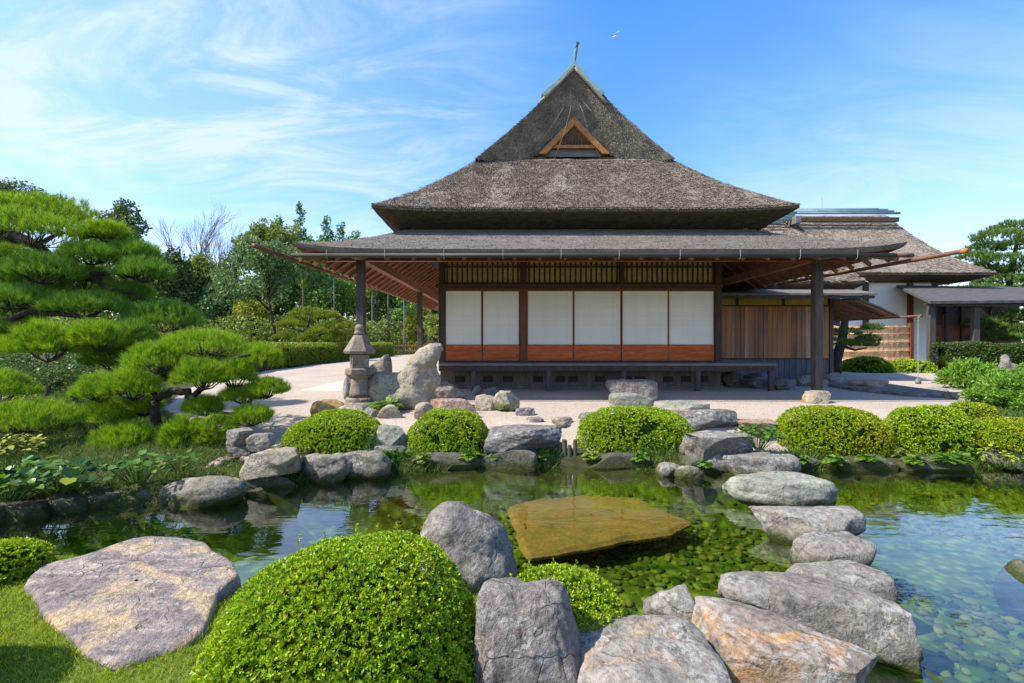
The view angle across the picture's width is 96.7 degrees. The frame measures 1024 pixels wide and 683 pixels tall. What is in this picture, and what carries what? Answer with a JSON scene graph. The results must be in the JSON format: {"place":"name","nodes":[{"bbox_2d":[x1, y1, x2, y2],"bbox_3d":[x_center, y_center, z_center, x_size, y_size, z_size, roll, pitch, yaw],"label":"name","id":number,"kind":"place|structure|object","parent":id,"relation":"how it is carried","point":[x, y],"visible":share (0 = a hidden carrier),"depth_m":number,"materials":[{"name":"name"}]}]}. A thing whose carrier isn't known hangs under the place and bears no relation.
{"place":"outdoors","nodes":[
{"label":"outdoors","id":0,"kind":"place"},
{"bbox_2d":[0,388,298,519],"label":"bank grass","id":1,"kind":"structure","parent":0,"point":[206,458],"depth_m":5.92,"materials":[{"name":"plant"}]},
{"bbox_2d":[94,450,175,482],"bbox_3d":[-3.973,1.332,4.819,0.685,0.301,0.564,0,0,-15],"label":"herb","id":2,"kind":"object","parent":1,"relation":"on","point":[157,461],"visible":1,"depth_m":4.79,"materials":[{"name":"green plant"}]},
{"bbox_2d":[151,449,203,471],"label":"herb","id":3,"kind":"object","parent":1,"relation":"on","point":[193,458],"visible":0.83,"depth_m":5.13,"materials":[{"name":"green plant"}]},
{"bbox_2d":[246,433,276,451],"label":"stone","id":4,"kind":"object","parent":1,"relation":"on","point":[257,442],"visible":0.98,"depth_m":5.81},
{"bbox_2d":[0,552,477,682],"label":"lawn grass","id":5,"kind":"structure","parent":0,"point":[43,639],"depth_m":2.30,"materials":[{"name":"plant"}]},
{"bbox_2d":[0,342,1023,682],"bbox_3d":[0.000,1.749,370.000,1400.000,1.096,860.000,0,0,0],"label":"ground","id":6,"kind":"structure","parent":0,"point":[244,536],"depth_m":5.61,"materials":[{"name":"plant"}]},
{"bbox_2d":[0,433,47,456],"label":"shrub","id":7,"kind":"object","parent":6,"relation":"on","point":[33,440],"visible":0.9,"depth_m":5.86,"materials":[{"name":"yellow plant"}]},
{"bbox_2d":[0,536,59,586],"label":"azalea bush","id":8,"kind":"object","parent":6,"relation":"on","point":[22,558],"visible":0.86,"depth_m":3.11,"materials":[{"name":"green plant"}]},
{"bbox_2d":[0,177,74,313],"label":"broadleaf tree","id":9,"kind":"object","parent":6,"relation":"on","point":[9,186],"visible":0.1,"depth_m":49.70,"materials":[{"name":"green plant"}]},
{"bbox_2d":[0,455,80,503],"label":"butterbur","id":10,"kind":"object","parent":6,"relation":"on","point":[54,468],"visible":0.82,"depth_m":4.38,"materials":[{"name":"green plant"}]},
{"bbox_2d":[0,455,128,495],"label":"butterbur","id":11,"kind":"object","parent":6,"relation":"on","point":[70,473],"visible":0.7,"depth_m":4.50,"materials":[{"name":"green plant"}]},
{"bbox_2d":[0,351,161,393],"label":"shrubs","id":12,"kind":"object","parent":6,"relation":"on","point":[63,372],"visible":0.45,"depth_m":11.76,"materials":[{"name":"green plant"}]},
{"bbox_2d":[0,187,206,371],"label":"pine tree","id":13,"kind":"object","parent":6,"relation":"on","point":[36,296],"visible":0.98,"depth_m":8.00,"materials":[{"name":"green plant"}]},
{"bbox_2d":[93,197,152,299],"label":"tree","id":14,"kind":"object","parent":6,"relation":"on","point":[122,211],"visible":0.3,"depth_m":45.27,"materials":[{"name":"green plant"}]},
{"bbox_2d":[23,536,240,670],"bbox_3d":[-2.358,1.692,2.954,1.828,0.316,0.962,0,0,35],"label":"flat rock","id":15,"kind":"object","parent":6,"relation":"on","point":[100,604],"visible":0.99,"depth_m":2.77,"materials":[{"name":"stone"}]},
{"bbox_2d":[0,326,291,450],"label":"pine tree","id":16,"kind":"object","parent":6,"relation":"on","point":[151,403],"visible":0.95,"depth_m":6.67,"materials":[{"name":"green plant"}]},
{"bbox_2d":[141,244,201,335],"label":"broadleaf tree","id":17,"kind":"object","parent":6,"relation":"on","point":[181,286],"visible":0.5,"depth_m":45.72,"materials":[{"name":"green plant"}]},
{"bbox_2d":[151,202,240,313],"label":"bare tree","id":18,"kind":"object","parent":6,"relation":"on","point":[210,230],"visible":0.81,"depth_m":58.70,"materials":[{"name":"brown plant"}]},
{"bbox_2d":[175,219,230,266],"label":"bare tree","id":19,"kind":"object","parent":6,"relation":"on","point":[200,235],"visible":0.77,"depth_m":58.69,"materials":[{"name":"brown plant"}]},
{"bbox_2d":[180,250,226,326],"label":"broadleaf tree","id":20,"kind":"object","parent":6,"relation":"on","point":[202,266],"visible":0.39,"depth_m":48.90,"materials":[{"name":"green plant"}]},
{"bbox_2d":[194,273,241,337],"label":"broadleaf tree","id":21,"kind":"object","parent":6,"relation":"on","point":[218,299],"visible":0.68,"depth_m":46.04,"materials":[{"name":"green plant"}]},
{"bbox_2d":[0,310,438,354],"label":"undergrowth","id":22,"kind":"object","parent":6,"relation":"on","point":[377,331],"visible":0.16,"depth_m":43.72,"materials":[{"name":"green plant"}]},
{"bbox_2d":[1,255,438,343],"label":"woodland","id":23,"kind":"object","parent":6,"relation":"on","point":[382,310],"visible":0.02,"depth_m":61.22,"materials":[{"name":"green plant"}]},
{"bbox_2d":[197,223,248,313],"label":"bare tree","id":24,"kind":"object","parent":6,"relation":"on","point":[219,258],"visible":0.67,"depth_m":53.04,"materials":[{"name":"brown plant"}]},
{"bbox_2d":[226,427,255,446],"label":"stone","id":25,"kind":"object","parent":6,"relation":"on","point":[237,436],"visible":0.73,"depth_m":5.90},
{"bbox_2d":[231,291,274,340],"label":"broadleaf tree","id":26,"kind":"object","parent":6,"relation":"on","point":[259,310],"visible":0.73,"depth_m":43.32,"materials":[{"name":"yellow plant"}]},
{"bbox_2d":[244,487,269,504],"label":"bank stone","id":27,"kind":"object","parent":6,"relation":"on","point":[255,496],"visible":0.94,"depth_m":5.02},
{"bbox_2d":[207,234,308,341],"bbox_3d":[-20.702,-3.781,38.077,6.348,10.474,6.369,0,0,20],"label":"broadleaf tree","id":28,"kind":"object","parent":6,"relation":"on","point":[279,270],"visible":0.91,"depth_m":37.08,"materials":[{"name":"green plant"}]},
{"bbox_2d":[231,218,303,318],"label":"broadleaf tree","id":29,"kind":"object","parent":6,"relation":"on","point":[263,231],"visible":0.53,"depth_m":50.92,"materials":[{"name":"green plant"}]},
{"bbox_2d":[239,447,302,480],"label":"bank stone","id":30,"kind":"object","parent":6,"relation":"on","point":[270,463],"visible":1,"depth_m":5.23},
{"bbox_2d":[148,341,394,381],"bbox_3d":[-11.073,0.654,26.997,2.253,1.414,26.254,0,0,0],"label":"hedge","id":31,"kind":"object","parent":6,"relation":"on","point":[300,353],"visible":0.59,"depth_m":24.08,"materials":[{"name":"green plant"}]},
{"bbox_2d":[262,214,307,341],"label":"conifer tree","id":32,"kind":"object","parent":6,"relation":"on","point":[289,292],"visible":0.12,"depth_m":56.87,"materials":[{"name":"plant"}]},
{"bbox_2d":[271,305,355,341],"bbox_3d":[-12.768,-0.545,29.660,5.939,3.790,3.088,0,0,16],"label":"pine tree","id":33,"kind":"object","parent":6,"relation":"on","point":[341,335],"visible":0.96,"depth_m":29.11,"materials":[{"name":"green plant"}]},
{"bbox_2d":[294,272,355,323],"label":"broadleaf tree","id":34,"kind":"object","parent":6,"relation":"on","point":[319,292],"visible":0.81,"depth_m":53.05,"materials":[{"name":"green plant"}]},
{"bbox_2d":[315,214,336,303],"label":"cedar tree","id":35,"kind":"object","parent":6,"relation":"on","point":[325,222],"visible":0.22,"depth_m":61.78,"materials":[{"name":"green plant"}]},
{"bbox_2d":[310,399,343,416],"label":"stone","id":36,"kind":"object","parent":6,"relation":"on","point":[321,405],"visible":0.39,"depth_m":7.58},
{"bbox_2d":[280,408,381,454],"bbox_3d":[-2.562,1.301,6.582,1.458,0.645,1.172,0,0,0],"label":"azalea bush","id":37,"kind":"object","parent":6,"relation":"on","point":[328,431],"visible":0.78,"depth_m":6.25,"materials":[{"name":"green plant"}]},
{"bbox_2d":[188,521,475,682],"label":"azalea bush","id":38,"kind":"object","parent":6,"relation":"on","point":[356,609],"visible":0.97,"depth_m":1.85,"materials":[{"name":"green plant"}]},
{"bbox_2d":[343,324,377,409],"bbox_3d":[-2.788,0.467,8.320,0.688,1.566,0.688,0,0,0],"label":"stone lantern","id":39,"kind":"object","parent":6,"relation":"on","point":[359,348],"visible":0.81,"depth_m":8.18,"materials":[{"name":"stone"}]},
{"bbox_2d":[343,450,391,483],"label":"bank stone","id":40,"kind":"object","parent":6,"relation":"on","point":[371,467],"visible":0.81,"depth_m":5.64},
{"bbox_2d":[369,354,391,372],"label":"tilted rock","id":41,"kind":"object","parent":6,"relation":"on","point":[383,363],"visible":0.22,"depth_m":8.86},
{"bbox_2d":[375,424,405,445],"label":"bank stone","id":42,"kind":"object","parent":6,"relation":"on","point":[389,435],"visible":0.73,"depth_m":6.41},
{"bbox_2d":[368,343,442,409],"bbox_3d":[-2.045,0.676,8.534,1.487,1.301,0.642,0,0,0],"label":"eroded rock","id":43,"kind":"object","parent":6,"relation":"on","point":[414,382],"visible":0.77,"depth_m":8.31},
{"bbox_2d":[389,298,424,320],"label":"cedar tree","id":44,"kind":"object","parent":6,"relation":"on","point":[409,306],"visible":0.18,"depth_m":55.23,"materials":[{"name":"green plant"}]},
{"bbox_2d":[400,307,432,349],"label":"broadleaf tree","id":45,"kind":"object","parent":6,"relation":"on","point":[411,326],"visible":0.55,"depth_m":45.40,"materials":[{"name":"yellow plant"}]},
{"bbox_2d":[423,313,438,342],"bbox_3d":[-6.643,-0.491,39.953,2.059,4.012,2.739,0,0,-34],"label":"broadleaf tree","id":46,"kind":"object","parent":6,"relation":"on","point":[432,329],"visible":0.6,"depth_m":39.51,"materials":[{"name":"green plant"}]},
{"bbox_2d":[406,407,488,453],"bbox_3d":[-0.903,1.324,6.636,1.274,0.714,0.946,0,0,0],"label":"azalea bush","id":47,"kind":"object","parent":6,"relation":"on","point":[450,430],"visible":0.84,"depth_m":6.36,"materials":[{"name":"green plant"}]},
{"bbox_2d":[435,381,466,398],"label":"stone","id":48,"kind":"object","parent":6,"relation":"on","point":[445,389],"visible":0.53,"depth_m":9.61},
{"bbox_2d":[430,398,478,415],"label":"stone","id":49,"kind":"object","parent":6,"relation":"on","point":[453,403],"visible":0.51,"depth_m":7.43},
{"bbox_2d":[475,394,495,410],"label":"stone","id":50,"kind":"object","parent":6,"relation":"on","point":[483,402],"visible":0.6,"depth_m":8.24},
{"bbox_2d":[493,390,519,410],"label":"stone","id":51,"kind":"object","parent":6,"relation":"on","point":[504,398],"visible":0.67,"depth_m":8.12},
{"bbox_2d":[484,424,561,453],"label":"bank stone","id":52,"kind":"object","parent":6,"relation":"on","point":[502,438],"visible":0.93,"depth_m":6.17,"materials":[{"name":"stone"}]},
{"bbox_2d":[473,577,581,682],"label":"boulder","id":53,"kind":"object","parent":6,"relation":"on","point":[526,632],"visible":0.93,"depth_m":1.98,"materials":[{"name":"stone"}]},
{"bbox_2d":[36,489,1023,682],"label":"pond bed pebbles","id":54,"kind":"object","parent":6,"relation":"on","point":[983,672],"visible":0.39,"depth_m":4.49,"materials":[{"name":"stone"}]},
{"bbox_2d":[508,495,691,560],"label":"sunken slab","id":55,"kind":"structure","parent":54,"relation":"on","point":[547,528],"depth_m":4.99,"materials":[{"name":"stone"}]},
{"bbox_2d":[194,394,900,448],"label":"gravel grains","id":56,"kind":"object","parent":6,"relation":"on","point":[575,411],"visible":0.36,"depth_m":8.87},
{"bbox_2d":[510,558,628,634],"bbox_3d":[0.245,1.435,2.407,0.845,0.565,0.580,0,0,0],"label":"azalea bush","id":57,"kind":"object","parent":6,"relation":"on","point":[589,598],"visible":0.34,"depth_m":2.35,"materials":[{"name":"green plant"}]},
{"bbox_2d":[252,42,968,390],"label":"thatched pavilion","id":58,"kind":"structure","parent":6,"relation":"on","point":[574,228],"depth_m":11.96,"materials":[{"name":"brown wood"}]},
{"bbox_2d":[608,392,653,406],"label":"step stone","id":59,"kind":"object","parent":6,"relation":"on","point":[625,399],"visible":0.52,"depth_m":8.45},
{"bbox_2d":[605,379,657,400],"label":"step stone","id":60,"kind":"object","parent":6,"relation":"on","point":[647,387],"visible":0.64,"depth_m":9.58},
{"bbox_2d":[576,405,695,453],"bbox_3d":[1.837,1.313,6.741,1.848,0.739,1.035,0,0,0],"label":"azalea bush","id":61,"kind":"object","parent":6,"relation":"on","point":[647,426],"visible":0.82,"depth_m":6.43,"materials":[{"name":"green plant"}]},
{"bbox_2d":[284,442,1003,486],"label":"bank grass","id":62,"kind":"structure","parent":6,"relation":"on","point":[662,453],"depth_m":6.12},
{"bbox_2d":[733,421,786,449],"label":"herb","id":63,"kind":"object","parent":62,"relation":"on","point":[770,433],"visible":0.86,"depth_m":6.02,"materials":[{"name":"green plant"}]},
{"bbox_2d":[657,400,709,409],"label":"step stone","id":64,"kind":"object","parent":6,"relation":"on","point":[674,404],"visible":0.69,"depth_m":8.08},
{"bbox_2d":[679,409,737,431],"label":"step stone","id":65,"kind":"object","parent":6,"relation":"on","point":[700,419],"visible":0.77,"depth_m":6.68,"materials":[{"name":"stone"}]},
{"bbox_2d":[739,372,767,388],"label":"stone","id":66,"kind":"object","parent":6,"relation":"on","point":[756,380],"visible":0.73,"depth_m":12.15,"materials":[{"name":"stone"}]},
{"bbox_2d":[737,419,778,434],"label":"step stone","id":67,"kind":"object","parent":6,"relation":"on","point":[757,421],"visible":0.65,"depth_m":6.63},
{"bbox_2d":[801,390,830,403],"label":"base stone","id":68,"kind":"object","parent":6,"relation":"on","point":[816,397],"visible":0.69,"depth_m":9.17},
{"bbox_2d":[720,211,922,378],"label":"plank wing","id":69,"kind":"structure","parent":6,"relation":"on","point":[770,324],"depth_m":15.00,"materials":[{"name":"wood"}]},
{"bbox_2d":[774,404,898,457],"bbox_3d":[4.691,1.304,6.630,1.791,0.749,1.038,0,0,0],"label":"azalea bush","id":70,"kind":"object","parent":6,"relation":"on","point":[847,430],"visible":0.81,"depth_m":6.32,"materials":[{"name":"green plant"}]},
{"bbox_2d":[834,321,885,372],"bbox_3d":[13.115,0.259,17.511,2.491,2.208,1.177,0,0,0],"label":"pine tree","id":71,"kind":"object","parent":6,"relation":"on","point":[842,342],"visible":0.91,"depth_m":17.34,"materials":[{"name":"green plant"}]},
{"bbox_2d":[842,355,894,372],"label":"azalea bush","id":72,"kind":"object","parent":6,"relation":"on","point":[865,364],"visible":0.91,"depth_m":18.34,"materials":[{"name":"green plant"}]},
{"bbox_2d":[834,323,913,364],"bbox_3d":[17.386,0.175,22.000,3.931,2.150,0.200,0,0,0],"label":"bamboo fence","id":73,"kind":"object","parent":6,"relation":"on","point":[897,342],"visible":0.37,"depth_m":22.00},
{"bbox_2d":[794,208,1023,365],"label":"thatched house","id":74,"kind":"structure","parent":6,"relation":"on","point":[912,288],"depth_m":24.20,"materials":[{"name":"brown plant"}]},
{"bbox_2d":[890,358,938,372],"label":"azalea bush","id":75,"kind":"object","parent":6,"relation":"on","point":[905,366],"visible":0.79,"depth_m":18.27,"materials":[{"name":"green plant"}]},
{"bbox_2d":[877,404,986,458],"bbox_3d":[6.046,1.305,6.635,1.328,0.826,0.974,0,0,0],"label":"azalea bush","id":76,"kind":"object","parent":6,"relation":"on","point":[934,426],"visible":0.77,"depth_m":6.33,"materials":[{"name":"green plant"}]},
{"bbox_2d":[896,455,973,477],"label":"bank stone","id":77,"kind":"object","parent":6,"relation":"on","point":[935,466],"visible":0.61,"depth_m":5.97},
{"bbox_2d":[931,356,1006,388],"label":"shrub","id":78,"kind":"object","parent":6,"relation":"on","point":[961,372],"visible":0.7,"depth_m":11.83,"materials":[{"name":"green plant"}]},
{"bbox_2d":[948,401,999,418],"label":"azalea bush","id":79,"kind":"object","parent":6,"relation":"on","point":[973,409],"visible":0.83,"depth_m":7.36,"materials":[{"name":"green plant"}]},
{"bbox_2d":[927,340,1023,369],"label":"hedge","id":80,"kind":"object","parent":6,"relation":"on","point":[985,351],"visible":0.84,"depth_m":19.18,"materials":[{"name":"green plant"}]},
{"bbox_2d":[952,218,1023,339],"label":"pine tree","id":81,"kind":"object","parent":6,"relation":"on","point":[983,255],"visible":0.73,"depth_m":25.95,"materials":[{"name":"green plant"}]},
{"bbox_2d":[953,399,1023,471],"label":"bank grass","id":82,"kind":"structure","parent":6,"relation":"on","point":[999,408],"depth_m":7.86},
{"bbox_2d":[957,367,1023,409],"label":"shrub","id":83,"kind":"object","parent":6,"relation":"on","point":[995,388],"visible":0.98,"depth_m":8.44,"materials":[{"name":"green plant"}]},
{"bbox_2d":[967,416,1023,449],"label":"azalea bush","id":84,"kind":"object","parent":6,"relation":"on","point":[1004,432],"visible":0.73,"depth_m":6.11,"materials":[{"name":"green plant"}]},
{"bbox_2d":[969,442,1023,469],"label":"herb","id":85,"kind":"object","parent":6,"relation":"on","point":[1005,455],"visible":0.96,"depth_m":5.93,"materials":[{"name":"green plant"}]},
{"bbox_2d":[979,445,1023,472],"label":"bank stone","id":86,"kind":"object","parent":6,"relation":"on","point":[1003,458],"visible":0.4,"depth_m":6.08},
{"bbox_2d":[0,0,1023,340],"label":"sky","id":87,"kind":"structure","parent":0,"point":[178,109],"materials":[{"name":"blue"}]},
{"bbox_2d":[828,380,945,397],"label":"path","id":88,"kind":"structure","parent":0,"point":[897,390],"depth_m":11.09,"materials":[{"name":"stone"}]},
{"bbox_2d":[871,467,1023,490],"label":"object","id":89,"kind":"structure","parent":0,"point":[994,470],"depth_m":5.82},
{"bbox_2d":[4,498,50,527],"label":"bank stone","id":90,"kind":"object","parent":89,"relation":"on","point":[29,513],"visible":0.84,"depth_m":4.36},
{"bbox_2d":[47,494,89,517],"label":"bank stone","id":91,"kind":"object","parent":89,"relation":"on","point":[68,506],"visible":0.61,"depth_m":4.52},
{"bbox_2d":[87,490,123,509],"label":"bank stone","id":92,"kind":"object","parent":89,"relation":"on","point":[97,500],"visible":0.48,"depth_m":4.67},
{"bbox_2d":[157,476,248,511],"bbox_3d":[-3.308,1.619,4.857,0.939,0.402,0.420,0,0,0],"label":"bank stone","id":93,"kind":"object","parent":89,"relation":"on","point":[192,494],"visible":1,"depth_m":4.71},
{"bbox_2d":[245,476,299,495],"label":"bank stone","id":94,"kind":"object","parent":89,"relation":"on","point":[281,485],"visible":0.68,"depth_m":5.29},
{"bbox_2d":[301,453,351,487],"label":"bank stone","id":95,"kind":"object","parent":89,"relation":"on","point":[325,470],"visible":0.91,"depth_m":5.50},
{"bbox_2d":[409,452,483,470],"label":"bank stone","id":96,"kind":"object","parent":89,"relation":"on","point":[448,459],"visible":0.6,"depth_m":6.06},
{"bbox_2d":[419,500,516,594],"bbox_3d":[-0.321,1.497,3.184,0.716,0.752,0.608,0,0,0],"label":"boulder","id":97,"kind":"object","parent":89,"relation":"on","point":[477,545],"visible":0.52,"depth_m":3.06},
{"bbox_2d":[479,449,538,474],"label":"bank stone","id":98,"kind":"object","parent":89,"relation":"on","point":[527,459],"visible":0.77,"depth_m":6.07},
{"bbox_2d":[587,452,654,471],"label":"bank stone","id":99,"kind":"object","parent":89,"relation":"on","point":[613,461],"visible":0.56,"depth_m":6.09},
{"bbox_2d":[577,614,731,682],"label":"stepping stone","id":100,"kind":"object","parent":89,"relation":"on","point":[650,648],"visible":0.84,"depth_m":2.00,"materials":[{"name":"stone"}]},
{"bbox_2d":[656,462,679,484],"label":"bank stone","id":101,"kind":"object","parent":89,"relation":"on","point":[665,472],"visible":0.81,"depth_m":5.74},
{"bbox_2d":[643,584,695,620],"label":"stone","id":102,"kind":"object","parent":89,"relation":"on","point":[677,601],"visible":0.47,"depth_m":2.53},
{"bbox_2d":[674,465,703,487],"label":"bank stone","id":103,"kind":"object","parent":89,"relation":"on","point":[687,476],"visible":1,"depth_m":5.61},
{"bbox_2d":[678,431,753,460],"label":"bank stone","id":104,"kind":"object","parent":89,"relation":"on","point":[706,445],"visible":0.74,"depth_m":5.88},
{"bbox_2d":[722,451,800,476],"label":"stepping stone","id":105,"kind":"object","parent":89,"relation":"on","point":[750,462],"visible":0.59,"depth_m":5.72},
{"bbox_2d":[722,471,838,506],"bbox_3d":[2.823,1.620,4.867,1.091,0.399,0.550,0,0,0],"label":"stepping stone","id":106,"kind":"object","parent":89,"relation":"on","point":[778,488],"visible":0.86,"depth_m":4.67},
{"bbox_2d":[691,596,877,682],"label":"stepping stone","id":107,"kind":"object","parent":89,"relation":"on","point":[750,643],"visible":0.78,"depth_m":2.12,"materials":[{"name":"stone"}]},
{"bbox_2d":[749,505,865,555],"bbox_3d":[2.649,1.642,3.972,0.960,0.356,0.513,0,0,-10],"label":"stepping stone","id":108,"kind":"object","parent":89,"relation":"on","point":[784,527],"visible":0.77,"depth_m":3.88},
{"bbox_2d":[717,571,923,675],"bbox_3d":[1.723,1.635,2.636,0.984,0.470,0.363,0,0,19],"label":"stepping stone","id":109,"kind":"object","parent":89,"relation":"on","point":[884,629],"visible":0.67,"depth_m":2.49,"materials":[{"name":"stone"}]},
{"bbox_2d":[790,531,876,566],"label":"stepping stone","id":110,"kind":"object","parent":89,"relation":"on","point":[814,546],"visible":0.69,"depth_m":3.42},
{"bbox_2d":[785,560,897,602],"bbox_3d":[2.138,1.655,3.008,0.707,0.329,0.420,0,0,0],"label":"stepping stone","id":111,"kind":"object","parent":89,"relation":"on","point":[880,583],"visible":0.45,"depth_m":2.94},
{"bbox_2d":[830,454,899,475],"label":"bank stone","id":112,"kind":"object","parent":89,"relation":"on","point":[862,468],"visible":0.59,"depth_m":6.00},
{"bbox_2d":[993,559,1023,621],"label":"stone","id":113,"kind":"object","parent":89,"relation":"on","point":[1008,589],"visible":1,"depth_m":3.32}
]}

